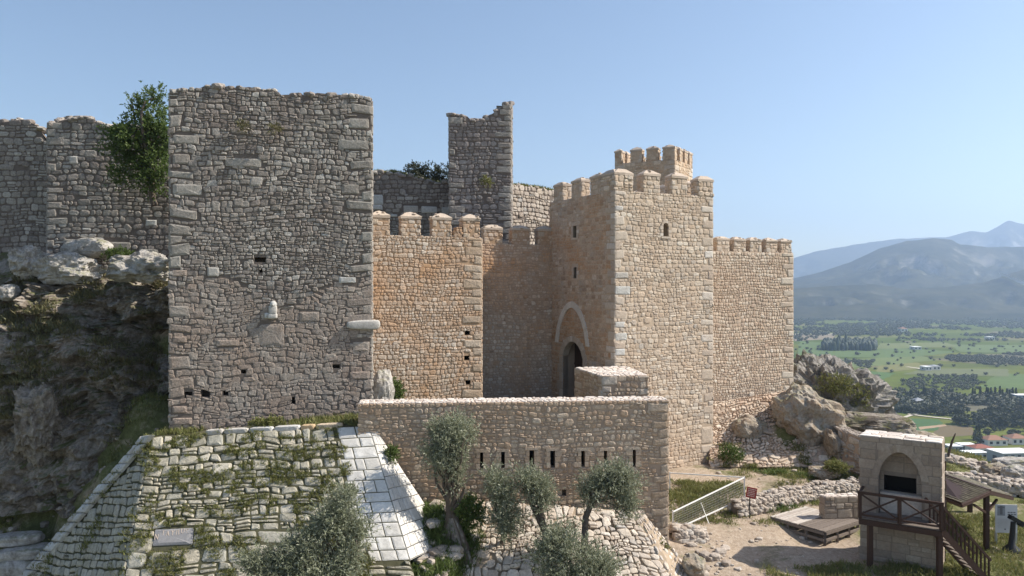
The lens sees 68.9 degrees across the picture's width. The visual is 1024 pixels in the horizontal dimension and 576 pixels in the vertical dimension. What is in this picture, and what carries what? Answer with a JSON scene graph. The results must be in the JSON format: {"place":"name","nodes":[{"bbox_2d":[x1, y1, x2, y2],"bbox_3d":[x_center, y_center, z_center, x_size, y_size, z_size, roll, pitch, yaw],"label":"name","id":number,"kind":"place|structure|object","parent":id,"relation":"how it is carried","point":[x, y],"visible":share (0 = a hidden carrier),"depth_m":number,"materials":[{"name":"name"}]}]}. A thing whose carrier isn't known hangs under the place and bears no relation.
{"place":"outdoors","nodes":[
{"label":"outdoors","id":0,"kind":"place"},
{"bbox_2d":[0,560,35,575],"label":"stone slab","id":1,"kind":"structure","parent":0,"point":[13,568],"depth_m":36.29,"materials":[{"name":"stone"}]},
{"bbox_2d":[0,542,48,561],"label":"stone slab","id":2,"kind":"structure","parent":1,"relation":"on","point":[27,552],"depth_m":36.66,"materials":[{"name":"stone"}]},
{"bbox_2d":[0,531,44,547],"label":"stone slab","id":3,"kind":"structure","parent":2,"relation":"on","point":[15,539],"depth_m":37.20,"materials":[{"name":"stone"}]},
{"bbox_2d":[0,330,1023,575],"bbox_3d":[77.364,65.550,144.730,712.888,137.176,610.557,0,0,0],"label":"ground","id":4,"kind":"structure","parent":0,"point":[742,552],"depth_m":38.38,"materials":[{"name":"beige soil"}]},
{"bbox_2d":[0,117,46,252],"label":"ruined wall","id":5,"kind":"structure","parent":4,"relation":"on","point":[23,181],"depth_m":47.64,"materials":[{"name":"grey stone"}]},
{"bbox_2d":[0,397,158,533],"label":"loose stones","id":6,"kind":"object","parent":4,"relation":"on","point":[44,524],"visible":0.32,"depth_m":38.81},
{"bbox_2d":[0,252,169,517],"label":"rock face","id":7,"kind":"object","parent":4,"relation":"on","point":[91,420],"visible":0.41,"depth_m":40.21},
{"bbox_2d":[0,284,20,300],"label":"boulder","id":8,"kind":"object","parent":7,"relation":"on","point":[9,292],"visible":0.97,"depth_m":42.03,"materials":[{"name":"stone"}]},
{"bbox_2d":[7,245,49,279],"bbox_3d":[-28.079,-1.452,43.422,1.958,2.137,2.187,0,0,0],"label":"boulder","id":9,"kind":"object","parent":7,"relation":"on","point":[21,259],"visible":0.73,"depth_m":42.73,"materials":[{"name":"stone"}]},
{"bbox_2d":[9,382,63,466],"bbox_3d":[-24.774,7.135,39.002,2.368,4.566,2.490,0,0,0],"label":"boulder","id":10,"kind":"object","parent":7,"relation":"on","point":[38,424],"visible":0.97,"depth_m":38.17,"materials":[{"name":"stone"}]},
{"bbox_2d":[32,252,106,285],"bbox_3d":[-25.663,-1.108,43.290,3.888,2.021,2.512,0,0,0],"label":"boulder","id":11,"kind":"object","parent":7,"relation":"on","point":[62,268],"visible":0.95,"depth_m":42.49,"materials":[{"name":"stone"}]},
{"bbox_2d":[60,238,113,258],"bbox_3d":[-25.344,-2.367,44.663,3.034,1.277,2.003,0,0,0],"label":"boulder","id":12,"kind":"object","parent":11,"relation":"on","point":[92,248],"visible":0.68,"depth_m":43.89,"materials":[{"name":"stone"}]},
{"bbox_2d":[0,268,169,421],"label":"scrub","id":13,"kind":"object","parent":7,"relation":"on","point":[49,326],"visible":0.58,"depth_m":40.69,"materials":[{"name":"plant"}]},
{"bbox_2d":[105,250,169,283],"bbox_3d":[-21.023,-1.213,42.378,3.930,1.968,2.608,0,0,0],"label":"boulder","id":14,"kind":"object","parent":7,"relation":"on","point":[143,266],"visible":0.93,"depth_m":41.56,"materials":[{"name":"stone"}]},
{"bbox_2d":[99,244,135,261],"bbox_3d":[-22.880,-2.000,43.474,2.241,1.181,1.275,0,0,0],"label":"shrub","id":15,"kind":"object","parent":14,"relation":"on","point":[114,251],"visible":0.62,"depth_m":43.26,"materials":[{"name":"green plant"}]},
{"bbox_2d":[0,391,169,575],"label":"grass","id":16,"kind":"structure","parent":4,"relation":"on","point":[149,395],"depth_m":39.32,"materials":[{"name":"green plant"}]},
{"bbox_2d":[46,115,169,270],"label":"ruined wall","id":17,"kind":"structure","parent":4,"relation":"on","point":[82,200],"depth_m":44.87,"materials":[{"name":"grey stone"}]},
{"bbox_2d":[92,80,168,206],"bbox_3d":[-21.657,-8.415,43.362,5.141,7.304,3.123,0,0,0],"label":"leafy tree","id":18,"kind":"object","parent":17,"relation":"on","point":[146,164],"visible":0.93,"depth_m":43.02,"materials":[{"name":"green plant"}]},
{"bbox_2d":[21,418,431,575],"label":"stone glacis","id":19,"kind":"object","parent":4,"relation":"on","point":[393,499],"visible":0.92,"depth_m":33.33,"materials":[{"name":"stone"}]},
{"bbox_2d":[247,412,286,427],"bbox_3d":[-11.766,6.455,35.803,1.970,1.019,1.072,0,0,0],"label":"shrub","id":20,"kind":"object","parent":19,"relation":"on","point":[270,420],"visible":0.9,"depth_m":35.63,"materials":[{"name":"green plant"}]},
{"bbox_2d":[382,442,400,465],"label":"shrub","id":21,"kind":"object","parent":19,"relation":"on","point":[389,453],"visible":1,"depth_m":34.42,"materials":[{"name":"green plant"}]},
{"bbox_2d":[167,83,379,430],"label":"square tower","id":22,"kind":"structure","parent":4,"relation":"on","point":[270,281],"depth_m":36.88,"materials":[{"name":"grey stone"}]},
{"bbox_2d":[234,118,252,132],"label":"shrub","id":23,"kind":"object","parent":22,"relation":"on","point":[240,124],"visible":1,"depth_m":36.36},
{"bbox_2d":[228,520,339,575],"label":"olive tree","id":24,"kind":"object","parent":4,"relation":"on","point":[299,546],"visible":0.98,"depth_m":28.01,"materials":[{"name":"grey plant"}]},
{"bbox_2d":[300,473,390,575],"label":"olive tree","id":25,"kind":"object","parent":4,"relation":"on","point":[338,521],"visible":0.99,"depth_m":28.50,"materials":[{"name":"green plant"}]},
{"bbox_2d":[372,369,394,399],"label":"boulder","id":26,"kind":"object","parent":4,"relation":"on","point":[383,387],"visible":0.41,"depth_m":38.95,"materials":[{"name":"stone"}]},
{"bbox_2d":[392,376,407,399],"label":"shrub","id":27,"kind":"object","parent":26,"relation":"on","point":[399,392],"visible":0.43,"depth_m":40.04,"materials":[{"name":"green plant"}]},
{"bbox_2d":[373,169,448,235],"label":"ruined wall","id":28,"kind":"structure","parent":4,"relation":"on","point":[396,195],"depth_m":56.67,"materials":[{"name":"grey stone"}]},
{"bbox_2d":[403,160,428,177],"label":"bush","id":29,"kind":"object","parent":28,"relation":"on","point":[414,169],"visible":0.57,"depth_m":58.77,"materials":[{"name":"green plant"}]},
{"bbox_2d":[416,160,442,180],"bbox_3d":[-6.574,-8.431,59.046,2.724,3.394,2.131,0,0,0],"label":"bush","id":30,"kind":"object","parent":28,"relation":"on","point":[426,171],"visible":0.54,"depth_m":58.72,"materials":[{"name":"green plant"}]},
{"bbox_2d":[428,161,448,180],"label":"bush","id":31,"kind":"object","parent":28,"relation":"on","point":[444,174],"visible":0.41,"depth_m":58.54,"materials":[{"name":"green plant"}]},
{"bbox_2d":[374,168,553,190],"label":"wall top grass","id":32,"kind":"structure","parent":28,"relation":"on","point":[406,174],"depth_m":57.59,"materials":[{"name":"green plant"}]},
{"bbox_2d":[372,211,482,398],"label":"curtain wall","id":33,"kind":"structure","parent":4,"relation":"on","point":[427,313],"depth_m":42.88,"materials":[{"name":"stone"}]},
{"bbox_2d":[22,411,834,575],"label":"weeds","id":34,"kind":"object","parent":4,"relation":"on","point":[315,420],"visible":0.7,"depth_m":33.63,"materials":[{"name":"green plant"}]},
{"bbox_2d":[410,499,479,575],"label":"loose stones","id":35,"kind":"object","parent":4,"relation":"on","point":[431,553],"visible":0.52,"depth_m":32.53,"materials":[{"name":"stone"}]},
{"bbox_2d":[415,401,483,564],"bbox_3d":[-2.862,8.680,33.436,3.202,7.136,3.080,0,0,0],"label":"olive tree","id":36,"kind":"object","parent":4,"relation":"on","point":[450,431],"visible":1,"depth_m":33.10,"materials":[{"name":"green plant"}]},
{"bbox_2d":[411,499,487,575],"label":"grass","id":37,"kind":"structure","parent":4,"relation":"on","point":[429,511],"depth_m":32.99,"materials":[{"name":"green plant"}]},
{"bbox_2d":[451,491,488,532],"bbox_3d":[-1.934,10.043,33.406,1.690,1.870,1.392,0,0,-21],"label":"shrub","id":38,"kind":"object","parent":4,"relation":"on","point":[472,513],"visible":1,"depth_m":33.20,"materials":[{"name":"green plant"}]},
{"bbox_2d":[446,101,514,243],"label":"broken tower","id":39,"kind":"structure","parent":4,"relation":"on","point":[478,148],"depth_m":54.57,"materials":[{"name":"grey stone"}]},
{"bbox_2d":[471,453,531,553],"bbox_3d":[-0.346,9.964,32.966,2.737,5.225,2.430,0,0,38],"label":"olive tree","id":40,"kind":"object","parent":4,"relation":"on","point":[501,497],"visible":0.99,"depth_m":32.69,"materials":[{"name":"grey plant"}]},
{"bbox_2d":[357,396,668,541],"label":"wall","id":41,"kind":"structure","parent":4,"relation":"on","point":[566,438],"depth_m":35.62,"materials":[{"name":"beige stone"}]},
{"bbox_2d":[480,225,551,397],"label":"curtain wall","id":42,"kind":"structure","parent":4,"relation":"on","point":[517,315],"depth_m":50.48,"materials":[{"name":"stone"}]},
{"bbox_2d":[513,183,553,244],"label":"ruined wall","id":43,"kind":"structure","parent":4,"relation":"on","point":[531,206],"depth_m":60.05,"materials":[{"name":"stone"}]},
{"bbox_2d":[461,501,687,575],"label":"cobbled slope","id":44,"kind":"structure","parent":4,"relation":"on","point":[646,549],"depth_m":33.92,"materials":[{"name":"stone"}]},
{"bbox_2d":[499,458,563,537],"bbox_3d":[0.867,9.403,32.838,2.925,3.924,2.158,0,0,0],"label":"olive tree","id":45,"kind":"object","parent":44,"relation":"on","point":[534,484],"visible":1,"depth_m":32.69,"materials":[{"name":"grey plant"}]},
{"bbox_2d":[512,511,638,575],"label":"olive tree","id":46,"kind":"object","parent":44,"relation":"on","point":[593,562],"visible":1,"depth_m":29.96,"materials":[{"name":"green plant"}]},
{"bbox_2d":[565,452,651,554],"bbox_3d":[4.225,9.378,32.885,3.994,4.405,2.609,0,0,0],"label":"olive tree","id":47,"kind":"object","parent":44,"relation":"on","point":[610,482],"visible":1,"depth_m":32.59,"materials":[{"name":"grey plant"}]},
{"bbox_2d":[574,366,648,396],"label":"parapet wall","id":48,"kind":"structure","parent":4,"relation":"on","point":[616,381],"depth_m":40.28,"materials":[{"name":"beige stone"}]},
{"bbox_2d":[549,169,713,469],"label":"gate tower","id":49,"kind":"structure","parent":4,"relation":"on","point":[632,279],"depth_m":47.12,"materials":[{"name":"beige stone"}]},
{"bbox_2d":[557,336,586,397],"bbox_3d":[4.403,5.517,49.089,2.656,4.766,3.429,0,0,0],"label":"doorway","id":50,"kind":"structure","parent":49,"relation":"in","point":[567,350],"depth_m":50.20,"materials":[{"name":"stone"}]},
{"bbox_2d":[571,222,578,239],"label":"window","id":51,"kind":"structure","parent":49,"relation":"in","point":[574,225],"depth_m":48.99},
{"bbox_2d":[571,263,578,279],"bbox_3d":[4.511,-1.044,48.968,0.965,1.100,0.858,0,0,-29],"label":"window","id":52,"kind":"structure","parent":49,"relation":"in","point":[574,276],"depth_m":48.92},
{"bbox_2d":[574,343,582,380],"bbox_3d":[4.830,5.697,49.459,0.105,4.406,2.414,0,0,-29],"label":"door","id":53,"kind":"structure","parent":49,"relation":"in","point":[578,357],"depth_m":50.10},
{"bbox_2d":[660,220,671,238],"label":"window","id":54,"kind":"structure","parent":49,"relation":"in","point":[664,233],"depth_m":46.77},
{"bbox_2d":[614,145,692,190],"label":"keep","id":55,"kind":"structure","parent":4,"relation":"on","point":[636,161],"depth_m":66.34,"materials":[{"name":"beige stone"}]},
{"bbox_2d":[668,522,709,543],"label":"dry stone wall","id":56,"kind":"structure","parent":4,"relation":"on","point":[684,533],"depth_m":36.67,"materials":[{"name":"stone"}]},
{"bbox_2d":[682,553,705,575],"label":"boulder","id":57,"kind":"object","parent":4,"relation":"on","point":[693,564],"visible":1,"depth_m":33.25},
{"bbox_2d":[669,472,744,523],"bbox_3d":[10.503,11.510,39.639,4.091,2.180,5.356,0,0,10],"label":"fence","id":58,"kind":"object","parent":4,"relation":"on","point":[718,509],"visible":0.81,"depth_m":39.65,"materials":[{"name":"metal"}]},
{"bbox_2d":[685,539,741,575],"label":"loose stones","id":59,"kind":"object","parent":4,"relation":"on","point":[716,554],"visible":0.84,"depth_m":34.89,"materials":[{"name":"stone"}]},
{"bbox_2d":[717,443,745,465],"bbox_3d":[13.894,10.542,47.278,1.744,1.429,1.466,0,0,28],"label":"shrub","id":60,"kind":"object","parent":4,"relation":"on","point":[732,451],"visible":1,"depth_m":47.10,"materials":[{"name":"green plant"}]},
{"bbox_2d":[731,414,767,439],"bbox_3d":[15.670,9.252,49.292,2.477,1.812,1.858,0,0,0],"label":"boulder","id":61,"kind":"object","parent":4,"relation":"on","point":[746,426],"visible":0.94,"depth_m":48.70,"materials":[{"name":"stone"}]},
{"bbox_2d":[746,487,756,517],"bbox_3d":[12.606,11.392,39.309,0.600,1.859,0.061,0,0,14],"label":"notice sign","id":62,"kind":"object","parent":4,"relation":"on","point":[751,492],"visible":0.98,"depth_m":39.30,"materials":[{"name":"red metal"}]},
{"bbox_2d":[713,236,793,401],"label":"curtain wall","id":63,"kind":"structure","parent":4,"relation":"on","point":[753,323],"depth_m":52.35,"materials":[{"name":"stone"}]},
{"bbox_2d":[709,390,830,467],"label":"cobbled bank","id":64,"kind":"structure","parent":4,"relation":"on","point":[766,450],"depth_m":48.46,"materials":[{"name":"stone"}]},
{"bbox_2d":[766,501,805,513],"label":"grass","id":65,"kind":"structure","parent":4,"relation":"on","point":[795,505],"depth_m":40.56,"materials":[{"name":"green plant"}]},
{"bbox_2d":[727,476,859,516],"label":"dry stone wall","id":66,"kind":"structure","parent":4,"relation":"on","point":[764,501],"depth_m":41.28,"materials":[{"name":"stone"}]},
{"bbox_2d":[771,382,846,446],"bbox_3d":[19.506,8.743,49.394,4.416,4.872,3.784,0,0,0],"label":"boulder","id":67,"kind":"object","parent":4,"relation":"on","point":[806,415],"visible":0.79,"depth_m":48.04,"materials":[{"name":"stone"}]},
{"bbox_2d":[770,506,859,545],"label":"plank platform","id":68,"kind":"structure","parent":4,"relation":"on","point":[809,519],"depth_m":38.14,"materials":[{"name":"wood"}]},
{"bbox_2d":[808,466,840,479],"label":"boulder","id":69,"kind":"object","parent":4,"relation":"on","point":[819,472],"visible":0.82,"depth_m":44.46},
{"bbox_2d":[822,458,853,477],"bbox_3d":[19.272,10.663,44.487,1.807,1.189,1.409,0,0,0],"label":"shrub","id":70,"kind":"object","parent":69,"relation":"on","point":[839,466],"visible":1,"depth_m":44.21,"materials":[{"name":"green plant"}]},
{"bbox_2d":[823,428,840,458],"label":"boulder","id":71,"kind":"object","parent":4,"relation":"on","point":[832,443],"visible":1,"depth_m":46.64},
{"bbox_2d":[819,493,858,519],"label":"wall","id":72,"kind":"structure","parent":4,"relation":"on","point":[838,506],"depth_m":38.77,"materials":[{"name":"stone"}]},
{"bbox_2d":[793,349,900,415],"bbox_3d":[24.476,9.866,57.967,10.347,10.096,7.275,0,0,0],"label":"rock outcrop","id":73,"kind":"object","parent":4,"relation":"on","point":[807,367],"visible":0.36,"depth_m":55.83,"materials":[{"name":"stone"}]},
{"bbox_2d":[813,370,855,397],"bbox_3d":[23.542,7.062,54.708,3.338,2.095,1.796,0,0,0],"label":"shrub","id":74,"kind":"object","parent":73,"relation":"on","point":[840,381],"visible":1,"depth_m":54.42,"materials":[{"name":"green plant"}]},
{"bbox_2d":[844,381,871,410],"bbox_3d":[25.432,7.956,55.255,2.144,2.196,1.721,0,0,0],"label":"shrub","id":75,"kind":"object","parent":73,"relation":"on","point":[857,396],"visible":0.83,"depth_m":54.84,"materials":[{"name":"green plant"}]},
{"bbox_2d":[833,425,861,475],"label":"retaining wall","id":76,"kind":"structure","parent":4,"relation":"on","point":[850,448],"depth_m":46.04,"materials":[{"name":"stone"}]},
{"bbox_2d":[679,469,1019,575],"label":"loose stones","id":77,"kind":"object","parent":4,"relation":"on","point":[761,538],"visible":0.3,"depth_m":37.28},
{"bbox_2d":[739,447,1023,575],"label":"grass","id":78,"kind":"structure","parent":4,"relation":"on","point":[1005,566],"depth_m":38.09,"materials":[{"name":"green plant"}]},
{"bbox_2d":[844,411,919,434],"bbox_3d":[24.272,9.441,49.922,5.795,2.128,2.769,0,0,27],"label":"rock ledge","id":79,"kind":"object","parent":4,"relation":"on","point":[860,421],"visible":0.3,"depth_m":49.11,"materials":[{"name":"stone"}]},
{"bbox_2d":[858,430,946,570],"bbox_3d":[18.251,9.944,34.943,3.496,6.120,1.728,0,0,35],"label":"stone hut","id":80,"kind":"object","parent":4,"relation":"on","point":[902,464],"visible":0.75,"depth_m":34.52,"materials":[{"name":"stone"}]},
{"bbox_2d":[857,486,991,575],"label":"wooden balcony","id":81,"kind":"structure","parent":4,"relation":"on","point":[937,530],"depth_m":32.93,"materials":[{"name":"wood"}]},
{"bbox_2d":[945,453,987,470],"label":"dry stone wall","id":82,"kind":"structure","parent":4,"relation":"on","point":[974,464],"depth_m":49.82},
{"bbox_2d":[945,473,1013,550],"bbox_3d":[23.642,11.380,38.729,3.803,3.229,8.589,0,0,11],"label":"shelter","id":83,"kind":"object","parent":4,"relation":"on","point":[961,491],"visible":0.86,"depth_m":36.55,"materials":[{"name":"brown"}]},
{"bbox_2d":[945,470,1023,497],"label":"dry stone wall","id":84,"kind":"structure","parent":4,"relation":"on","point":[1013,486],"depth_m":45.13,"materials":[{"name":"stone"}]},
{"bbox_2d":[978,462,1006,475],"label":"boulder","id":85,"kind":"object","parent":4,"relation":"on","point":[993,468],"visible":0.44,"depth_m":47.69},
{"bbox_2d":[994,504,1016,544],"bbox_3d":[24.489,11.832,37.023,1.020,2.203,0.114,0,0,7],"label":"information board","id":86,"kind":"object","parent":4,"relation":"on","point":[1002,520],"visible":0.7,"depth_m":36.99,"materials":[{"name":"white metal"}]},
{"bbox_2d":[990,456,1023,465],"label":"stone slab","id":87,"kind":"structure","parent":4,"relation":"on","point":[1008,460],"depth_m":49.69,"materials":[{"name":"stone"}]},
{"bbox_2d":[1000,464,1023,478],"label":"boulder","id":88,"kind":"object","parent":4,"relation":"on","point":[1014,471],"visible":0.77,"depth_m":46.67,"materials":[{"name":"stone"}]},
{"bbox_2d":[1002,514,1023,553],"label":"metal stand","id":89,"kind":"object","parent":4,"relation":"on","point":[1011,545],"visible":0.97,"depth_m":36.08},
{"bbox_2d":[0,0,1023,257],"label":"sky","id":90,"kind":"structure","parent":0,"point":[817,125],"materials":[{"name":"blue"}]},
{"bbox_2d":[668,477,748,522],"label":"grass","id":91,"kind":"structure","parent":0,"point":[698,487],"depth_m":41.70,"materials":[{"name":"green plant"}]},
{"bbox_2d":[669,467,849,573],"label":"grass","id":92,"kind":"structure","parent":0,"point":[733,515],"depth_m":39.61,"materials":[{"name":"green plant"}]},
{"bbox_2d":[751,466,816,479],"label":"grass","id":93,"kind":"structure","parent":0,"point":[774,472],"depth_m":45.40,"materials":[{"name":"green plant"}]},
{"bbox_2d":[793,334,836,340],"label":"field","id":94,"kind":"structure","parent":0,"point":[819,337],"depth_m":1954.63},
{"bbox_2d":[759,558,987,575],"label":"grass","id":95,"kind":"structure","parent":0,"point":[856,569],"depth_m":33.45,"materials":[{"name":"green plant"}]},
{"bbox_2d":[798,341,953,357],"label":"field","id":96,"kind":"structure","parent":0,"point":[885,353],"depth_m":1501.80,"materials":[{"name":"plant"}]},
{"bbox_2d":[871,371,894,379],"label":"field","id":97,"kind":"structure","parent":0,"point":[884,375],"depth_m":1119.32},
{"bbox_2d":[843,356,936,367],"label":"field","id":98,"kind":"structure","parent":0,"point":[884,361],"depth_m":1335.15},
{"bbox_2d":[876,362,924,371],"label":"field","id":99,"kind":"structure","parent":0,"point":[897,367],"depth_m":1218.15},
{"bbox_2d":[793,270,1023,319],"bbox_3d":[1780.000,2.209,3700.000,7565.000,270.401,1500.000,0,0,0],"label":"hills","id":100,"kind":"structure","parent":0,"point":[1002,297],"depth_m":3442.92,"materials":[{"name":"blue"}]},
{"bbox_2d":[793,238,1023,288],"bbox_3d":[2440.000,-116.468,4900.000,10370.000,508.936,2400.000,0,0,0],"label":"mountain","id":101,"kind":"structure","parent":0,"point":[928,263],"depth_m":4820.98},
{"bbox_2d":[793,320,1023,462],"bbox_3d":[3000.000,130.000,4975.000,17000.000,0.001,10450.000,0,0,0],"label":"valley floor","id":102,"kind":"structure","parent":0,"point":[893,381],"depth_m":1302.92,"materials":[{"name":"plant"}]},
{"bbox_2d":[821,333,877,350],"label":"cypress plantation","id":103,"kind":"object","parent":102,"relation":"on","point":[846,343],"visible":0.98,"depth_m":1554.92,"materials":[{"name":"green plant"}]},
{"bbox_2d":[793,317,1023,410],"bbox_3d":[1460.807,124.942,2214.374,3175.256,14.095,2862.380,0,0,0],"label":"groves","id":104,"kind":"object","parent":102,"relation":"on","point":[986,398],"visible":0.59,"depth_m":1460.21,"materials":[{"name":"green plant"}]},
{"bbox_2d":[960,450,986,458],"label":"house","id":105,"kind":"structure","parent":102,"relation":"on","point":[981,452],"depth_m":567.64,"materials":[{"name":"white paint"}]},
{"bbox_2d":[965,444,993,451],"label":"house","id":106,"kind":"structure","parent":102,"relation":"on","point":[983,447],"depth_m":583.91,"materials":[{"name":"white paint"}]},
{"bbox_2d":[978,435,1007,445],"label":"house","id":107,"kind":"structure","parent":102,"relation":"on","point":[992,440],"depth_m":615.15,"materials":[{"name":"white paint"}]},
{"bbox_2d":[986,448,1023,460],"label":"house","id":108,"kind":"structure","parent":102,"relation":"on","point":[992,453],"depth_m":555.09,"materials":[{"name":"grey concrete"}]},
{"bbox_2d":[1002,433,1023,444],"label":"house","id":109,"kind":"structure","parent":102,"relation":"on","point":[1015,439],"depth_m":619.87,"materials":[{"name":"white paint"}]},
{"bbox_2d":[793,221,1023,277],"bbox_3d":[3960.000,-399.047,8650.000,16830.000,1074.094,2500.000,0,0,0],"label":"mountain range","id":110,"kind":"structure","parent":0,"point":[1008,234],"depth_m":9079.41,"materials":[{"name":"blue"}]},
{"bbox_2d":[877,342,957,348],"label":"field","id":111,"kind":"structure","parent":0,"point":[906,345],"depth_m":1682.29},
{"bbox_2d":[909,418,942,430],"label":"field","id":112,"kind":"structure","parent":0,"point":[924,422],"depth_m":715.70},
{"bbox_2d":[933,425,973,436],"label":"field","id":113,"kind":"structure","parent":0,"point":[947,431],"depth_m":675.64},
{"bbox_2d":[905,368,1009,375],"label":"field","id":114,"kind":"structure","parent":0,"point":[992,372],"depth_m":1146.61,"materials":[{"name":"plant"}]},
{"bbox_2d":[952,344,1023,352],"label":"field","id":115,"kind":"structure","parent":0,"point":[983,348],"depth_m":1599.61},
{"bbox_2d":[981,374,1023,388],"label":"field","id":116,"kind":"structure","parent":0,"point":[1010,381],"depth_m":1025.51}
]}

